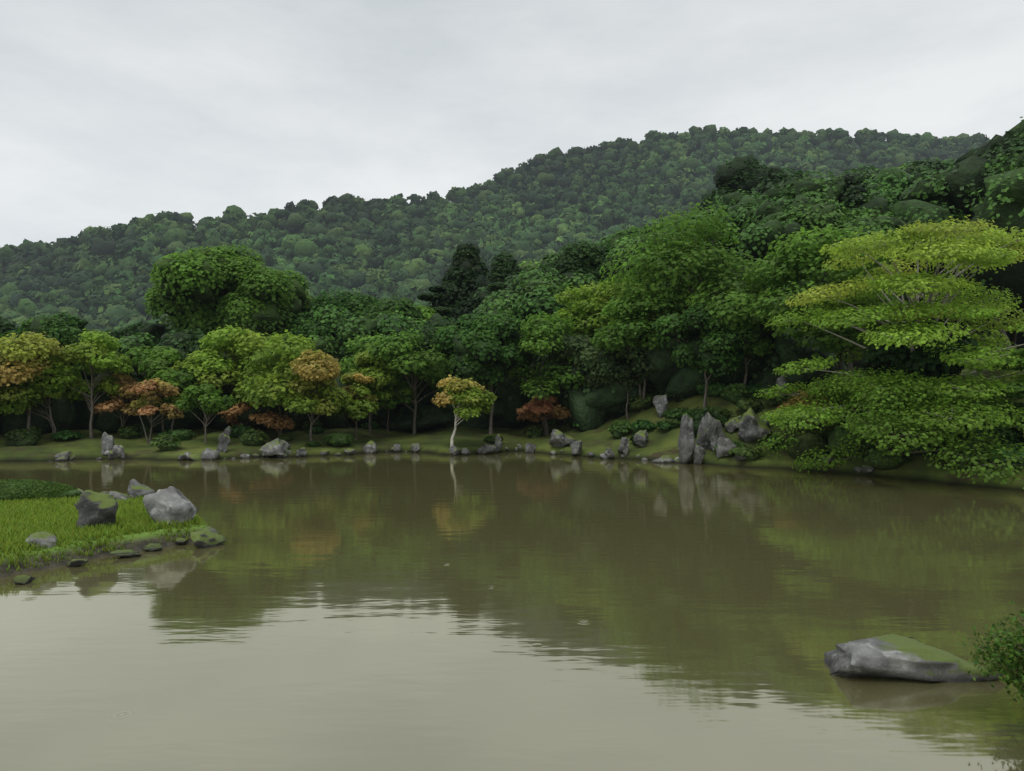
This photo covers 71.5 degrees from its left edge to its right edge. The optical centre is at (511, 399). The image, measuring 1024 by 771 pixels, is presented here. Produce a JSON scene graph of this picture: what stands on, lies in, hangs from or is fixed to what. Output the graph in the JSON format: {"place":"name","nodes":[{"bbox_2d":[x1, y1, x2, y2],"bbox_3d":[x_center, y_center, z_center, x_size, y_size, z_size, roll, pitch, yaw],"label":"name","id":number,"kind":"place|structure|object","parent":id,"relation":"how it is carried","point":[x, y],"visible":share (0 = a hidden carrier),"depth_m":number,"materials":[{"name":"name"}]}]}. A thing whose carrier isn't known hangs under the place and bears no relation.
{"place":"outdoors","nodes":[
{"label":"outdoors","id":0,"kind":"place"},
{"bbox_2d":[0,492,209,577],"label":"grassy bank","id":1,"kind":"structure","parent":0,"point":[141,543],"depth_m":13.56,"materials":[{"name":"green plant"}]},
{"bbox_2d":[0,478,81,499],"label":"ground cover","id":2,"kind":"object","parent":1,"relation":"on","point":[55,486],"depth_m":18.90,"materials":[{"name":"green plant"}]},
{"bbox_2d":[25,531,56,547],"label":"point rock","id":3,"kind":"object","parent":1,"relation":"on","point":[44,538],"visible":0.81,"depth_m":12.99,"materials":[{"name":"stone"}]},
{"bbox_2d":[66,559,88,566],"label":"point rock","id":4,"kind":"object","parent":1,"relation":"on","point":[75,562],"visible":1,"depth_m":12.78,"materials":[{"name":"stone"}]},
{"bbox_2d":[74,490,117,528],"bbox_3d":[-8.712,2.419,14.960,0.811,1.096,0.574,0,0,-16],"label":"point rock","id":5,"kind":"object","parent":1,"relation":"on","point":[93,508],"visible":0.79,"depth_m":14.75,"materials":[{"name":"stone"}]},
{"bbox_2d":[108,491,128,500],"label":"point rock","id":6,"kind":"object","parent":1,"relation":"on","point":[116,494],"visible":0.47,"depth_m":18.75,"materials":[{"name":"stone"}]},
{"bbox_2d":[127,479,154,498],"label":"point rock","id":7,"kind":"object","parent":1,"relation":"on","point":[136,488],"visible":0.7,"depth_m":19.25,"materials":[{"name":"stone"}]},
{"bbox_2d":[143,543,162,551],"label":"point rock","id":8,"kind":"object","parent":1,"relation":"on","point":[151,547],"visible":1,"depth_m":14.13,"materials":[{"name":"stone"}]},
{"bbox_2d":[143,486,197,524],"bbox_3d":[-7.420,2.404,15.587,1.048,1.046,0.769,0,0,8],"label":"point rock","id":9,"kind":"object","parent":1,"relation":"on","point":[170,503],"visible":0.77,"depth_m":15.30,"materials":[{"name":"stone"}]},
{"bbox_2d":[175,537,187,544],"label":"point rock","id":10,"kind":"object","parent":1,"relation":"on","point":[180,541],"visible":1,"depth_m":14.69,"materials":[{"name":"stone"}]},
{"bbox_2d":[0,451,1023,770],"bbox_3d":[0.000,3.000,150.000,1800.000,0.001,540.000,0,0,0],"label":"pond water","id":11,"kind":"structure","parent":0,"point":[492,611],"depth_m":9.63,"materials":[{"name":"liquid"}]},
{"bbox_2d":[13,575,35,584],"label":"point rock","id":12,"kind":"object","parent":11,"relation":"on","point":[22,579],"visible":1,"depth_m":11.62,"materials":[{"name":"stone"}]},
{"bbox_2d":[109,549,141,557],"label":"point rock","id":13,"kind":"object","parent":11,"relation":"on","point":[129,553],"visible":0.99,"depth_m":13.51,"materials":[{"name":"stone"}]},
{"bbox_2d":[190,526,225,547],"bbox_3d":[-6.261,2.853,14.673,0.707,0.403,0.625,0,0,-33],"label":"point rock","id":14,"kind":"object","parent":11,"relation":"in","point":[209,536],"visible":0.98,"depth_m":14.51,"materials":[{"name":"stone"}]},
{"bbox_2d":[823,634,1002,682],"bbox_3d":[4.377,2.928,8.009,1.862,0.523,1.050,0,0,0],"label":"foreground rock","id":15,"kind":"object","parent":11,"relation":"in","point":[896,656],"visible":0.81,"depth_m":7.58,"materials":[{"name":"stone"}]},
{"bbox_2d":[0,342,1023,491],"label":"garden ground","id":16,"kind":"structure","parent":0,"point":[597,442],"depth_m":37.33,"materials":[{"name":"green plant"}]},
{"bbox_2d":[55,451,70,460],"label":"rock","id":17,"kind":"object","parent":16,"relation":"on","point":[62,455],"visible":0.94,"depth_m":34.98,"materials":[{"name":"stone"}]},
{"bbox_2d":[101,432,113,454],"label":"rock","id":18,"kind":"object","parent":16,"relation":"on","point":[107,441],"visible":0.87,"depth_m":36.23,"materials":[{"name":"stone"}]},
{"bbox_2d":[112,445,125,457],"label":"rock","id":19,"kind":"object","parent":16,"relation":"on","point":[117,450],"visible":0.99,"depth_m":35.74,"materials":[{"name":"stone"}]},
{"bbox_2d":[178,454,185,460],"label":"rock","id":20,"kind":"object","parent":16,"relation":"on","point":[181,457],"visible":0.99,"depth_m":35.25,"materials":[{"name":"stone"}]},
{"bbox_2d":[217,426,230,452],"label":"rock","id":21,"kind":"object","parent":16,"relation":"on","point":[224,439],"visible":0.98,"depth_m":36.37,"materials":[{"name":"stone"}]},
{"bbox_2d":[259,438,290,455],"bbox_3d":[-12.422,2.458,37.367,1.408,0.934,1.991,0,0,0],"label":"rock","id":22,"kind":"object","parent":16,"relation":"on","point":[277,446],"visible":0.94,"depth_m":36.74,"materials":[{"name":"stone"}]},
{"bbox_2d":[296,447,306,456],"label":"rock","id":23,"kind":"object","parent":16,"relation":"on","point":[301,452],"visible":0.92,"depth_m":37.34,"materials":[{"name":"stone"}]},
{"bbox_2d":[343,448,355,454],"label":"rock","id":24,"kind":"object","parent":16,"relation":"on","point":[348,451],"visible":1,"depth_m":38.58,"materials":[{"name":"stone"}]},
{"bbox_2d":[411,443,419,452],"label":"rock","id":25,"kind":"object","parent":16,"relation":"on","point":[415,447],"visible":0.99,"depth_m":40.59,"materials":[{"name":"stone"}]},
{"bbox_2d":[48,440,860,472],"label":"shore rocks","id":26,"kind":"object","parent":16,"relation":"on","point":[370,447],"visible":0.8,"depth_m":35.78,"materials":[{"name":"stone"}]},
{"bbox_2d":[449,445,460,454],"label":"rock","id":27,"kind":"object","parent":16,"relation":"on","point":[454,450],"visible":0.98,"depth_m":38.55,"materials":[{"name":"stone"}]},
{"bbox_2d":[461,448,470,454],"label":"rock","id":28,"kind":"object","parent":16,"relation":"on","point":[465,451],"visible":0.94,"depth_m":38.72,"materials":[{"name":"stone"}]},
{"bbox_2d":[0,153,967,397],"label":"trees","id":29,"kind":"object","parent":16,"relation":"on","point":[724,172],"visible":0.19,"depth_m":49.48,"materials":[{"name":"green plant"}]},
{"bbox_2d":[477,444,496,453],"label":"rock","id":30,"kind":"object","parent":16,"relation":"on","point":[487,449],"visible":0.93,"depth_m":39.28,"materials":[{"name":"stone"}]},
{"bbox_2d":[494,434,502,451],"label":"rock","id":31,"kind":"object","parent":16,"relation":"on","point":[498,444],"visible":0.88,"depth_m":40.24,"materials":[{"name":"stone"}]},
{"bbox_2d":[0,156,1023,488],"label":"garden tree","id":32,"kind":"object","parent":16,"relation":"on","point":[612,308],"depth_m":38.33,"materials":[{"name":"green plant"}]},
{"bbox_2d":[4,381,1023,471],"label":"bank shrubs","id":33,"kind":"object","parent":16,"relation":"on","point":[800,447],"visible":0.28,"depth_m":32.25,"materials":[{"name":"green plant"}]},
{"bbox_2d":[525,443,535,452],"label":"rock","id":34,"kind":"object","parent":16,"relation":"on","point":[530,447],"visible":0.88,"depth_m":40.33,"materials":[{"name":"stone"}]},
{"bbox_2d":[549,429,576,446],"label":"rock","id":35,"kind":"object","parent":16,"relation":"on","point":[558,438],"visible":0.96,"depth_m":39.24,"materials":[{"name":"stone"}]},
{"bbox_2d":[570,440,581,453],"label":"rock","id":36,"kind":"object","parent":16,"relation":"on","point":[576,446],"visible":1,"depth_m":37.63,"materials":[{"name":"stone"}]},
{"bbox_2d":[604,448,613,457],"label":"rock","id":37,"kind":"object","parent":16,"relation":"on","point":[609,452],"visible":1,"depth_m":35.80,"materials":[{"name":"stone"}]},
{"bbox_2d":[617,437,628,455],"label":"rock","id":38,"kind":"object","parent":16,"relation":"on","point":[623,448],"visible":0.98,"depth_m":35.83,"materials":[{"name":"stone"}]},
{"bbox_2d":[633,430,648,447],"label":"rock","id":39,"kind":"object","parent":16,"relation":"on","point":[640,438],"visible":0.94,"depth_m":36.50,"materials":[{"name":"stone"}]},
{"bbox_2d":[653,395,667,417],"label":"rock","id":40,"kind":"object","parent":16,"relation":"on","point":[660,402],"visible":0.91,"depth_m":38.94,"materials":[{"name":"stone"}]},
{"bbox_2d":[678,414,694,463],"bbox_3d":[8.239,2.004,33.608,0.729,2.722,1.091,0,0,0],"label":"rock","id":41,"kind":"object","parent":16,"relation":"on","point":[686,441],"visible":0.94,"depth_m":33.20,"materials":[{"name":"stone"}]},
{"bbox_2d":[693,444,705,464],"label":"rock","id":42,"kind":"object","parent":16,"relation":"on","point":[699,452],"visible":0.94,"depth_m":32.97,"materials":[{"name":"stone"}]},
{"bbox_2d":[695,412,724,451],"bbox_3d":[9.611,1.590,34.348,1.382,2.097,1.752,0,0,-14],"label":"rock","id":43,"kind":"object","parent":16,"relation":"on","point":[710,431],"visible":0.84,"depth_m":33.75,"materials":[{"name":"stone"}]},
{"bbox_2d":[716,436,736,457],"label":"rock","id":44,"kind":"object","parent":16,"relation":"on","point":[725,445],"visible":0.91,"depth_m":32.32,"materials":[{"name":"stone"}]},
{"bbox_2d":[724,415,741,432],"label":"rock","id":45,"kind":"object","parent":16,"relation":"on","point":[731,425],"visible":0.88,"depth_m":34.23,"materials":[{"name":"stone"}]},
{"bbox_2d":[732,455,745,460],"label":"rock","id":46,"kind":"object","parent":16,"relation":"on","point":[738,457],"visible":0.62,"depth_m":31.76,"materials":[{"name":"stone"}]},
{"bbox_2d":[737,408,771,441],"bbox_3d":[11.378,1.239,33.493,1.574,1.777,1.471,0,0,-26],"label":"rock","id":47,"kind":"object","parent":16,"relation":"on","point":[752,427],"visible":0.92,"depth_m":32.98,"materials":[{"name":"stone"}]},
{"bbox_2d":[758,412,771,426],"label":"rock","id":48,"kind":"object","parent":16,"relation":"on","point":[766,423],"visible":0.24,"depth_m":33.69,"materials":[{"name":"stone"}]},
{"bbox_2d":[776,375,787,392],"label":"rock","id":49,"kind":"object","parent":16,"relation":"on","point":[781,380],"visible":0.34,"depth_m":34.64,"materials":[{"name":"stone"}]},
{"bbox_2d":[821,454,833,464],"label":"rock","id":50,"kind":"object","parent":16,"relation":"on","point":[829,459],"visible":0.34,"depth_m":29.37,"materials":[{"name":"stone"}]},
{"bbox_2d":[861,465,875,472],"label":"rock","id":51,"kind":"object","parent":16,"relation":"on","point":[866,468],"visible":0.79,"depth_m":28.17,"materials":[{"name":"stone"}]},
{"bbox_2d":[0,0,1023,247],"label":"sky","id":52,"kind":"structure","parent":0,"point":[112,112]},
{"bbox_2d":[115,138,914,258],"bbox_3d":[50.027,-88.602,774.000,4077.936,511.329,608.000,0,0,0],"label":"mountain","id":53,"kind":"structure","parent":0,"point":[553,207],"depth_m":850.18,"materials":[{"name":"green plant"}]},
{"bbox_2d":[0,125,986,329],"bbox_3d":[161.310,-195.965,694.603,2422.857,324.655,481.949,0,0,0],"label":"forested hill","id":54,"kind":"structure","parent":53,"relation":"on","point":[230,221],"depth_m":703.37,"materials":[{"name":"green plant"}]},
{"bbox_2d":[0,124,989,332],"bbox_3d":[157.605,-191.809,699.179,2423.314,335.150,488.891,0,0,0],"label":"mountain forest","id":55,"kind":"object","parent":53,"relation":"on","point":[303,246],"visible":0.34,"depth_m":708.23,"materials":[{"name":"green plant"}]},
{"bbox_2d":[50,116,1023,418],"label":"hill forest","id":56,"kind":"object","parent":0,"point":[844,214],"depth_m":48.40,"materials":[{"name":"green plant"}]},
{"bbox_2d":[832,323,1010,353],"bbox_3d":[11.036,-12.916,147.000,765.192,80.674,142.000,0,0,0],"label":"tree","id":57,"kind":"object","parent":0,"point":[981,332],"depth_m":80.45,"materials":[{"name":"green plant"}]},
{"bbox_2d":[0,120,1023,434],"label":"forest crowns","id":58,"kind":"object","parent":57,"relation":"on","point":[598,408],"visible":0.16,"depth_m":44.79,"materials":[{"name":"green plant"}]},
{"bbox_2d":[957,601,1023,709],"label":"shrub","id":59,"kind":"object","parent":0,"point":[1012,662],"depth_m":6.44,"materials":[{"name":"green plant"}]}
]}

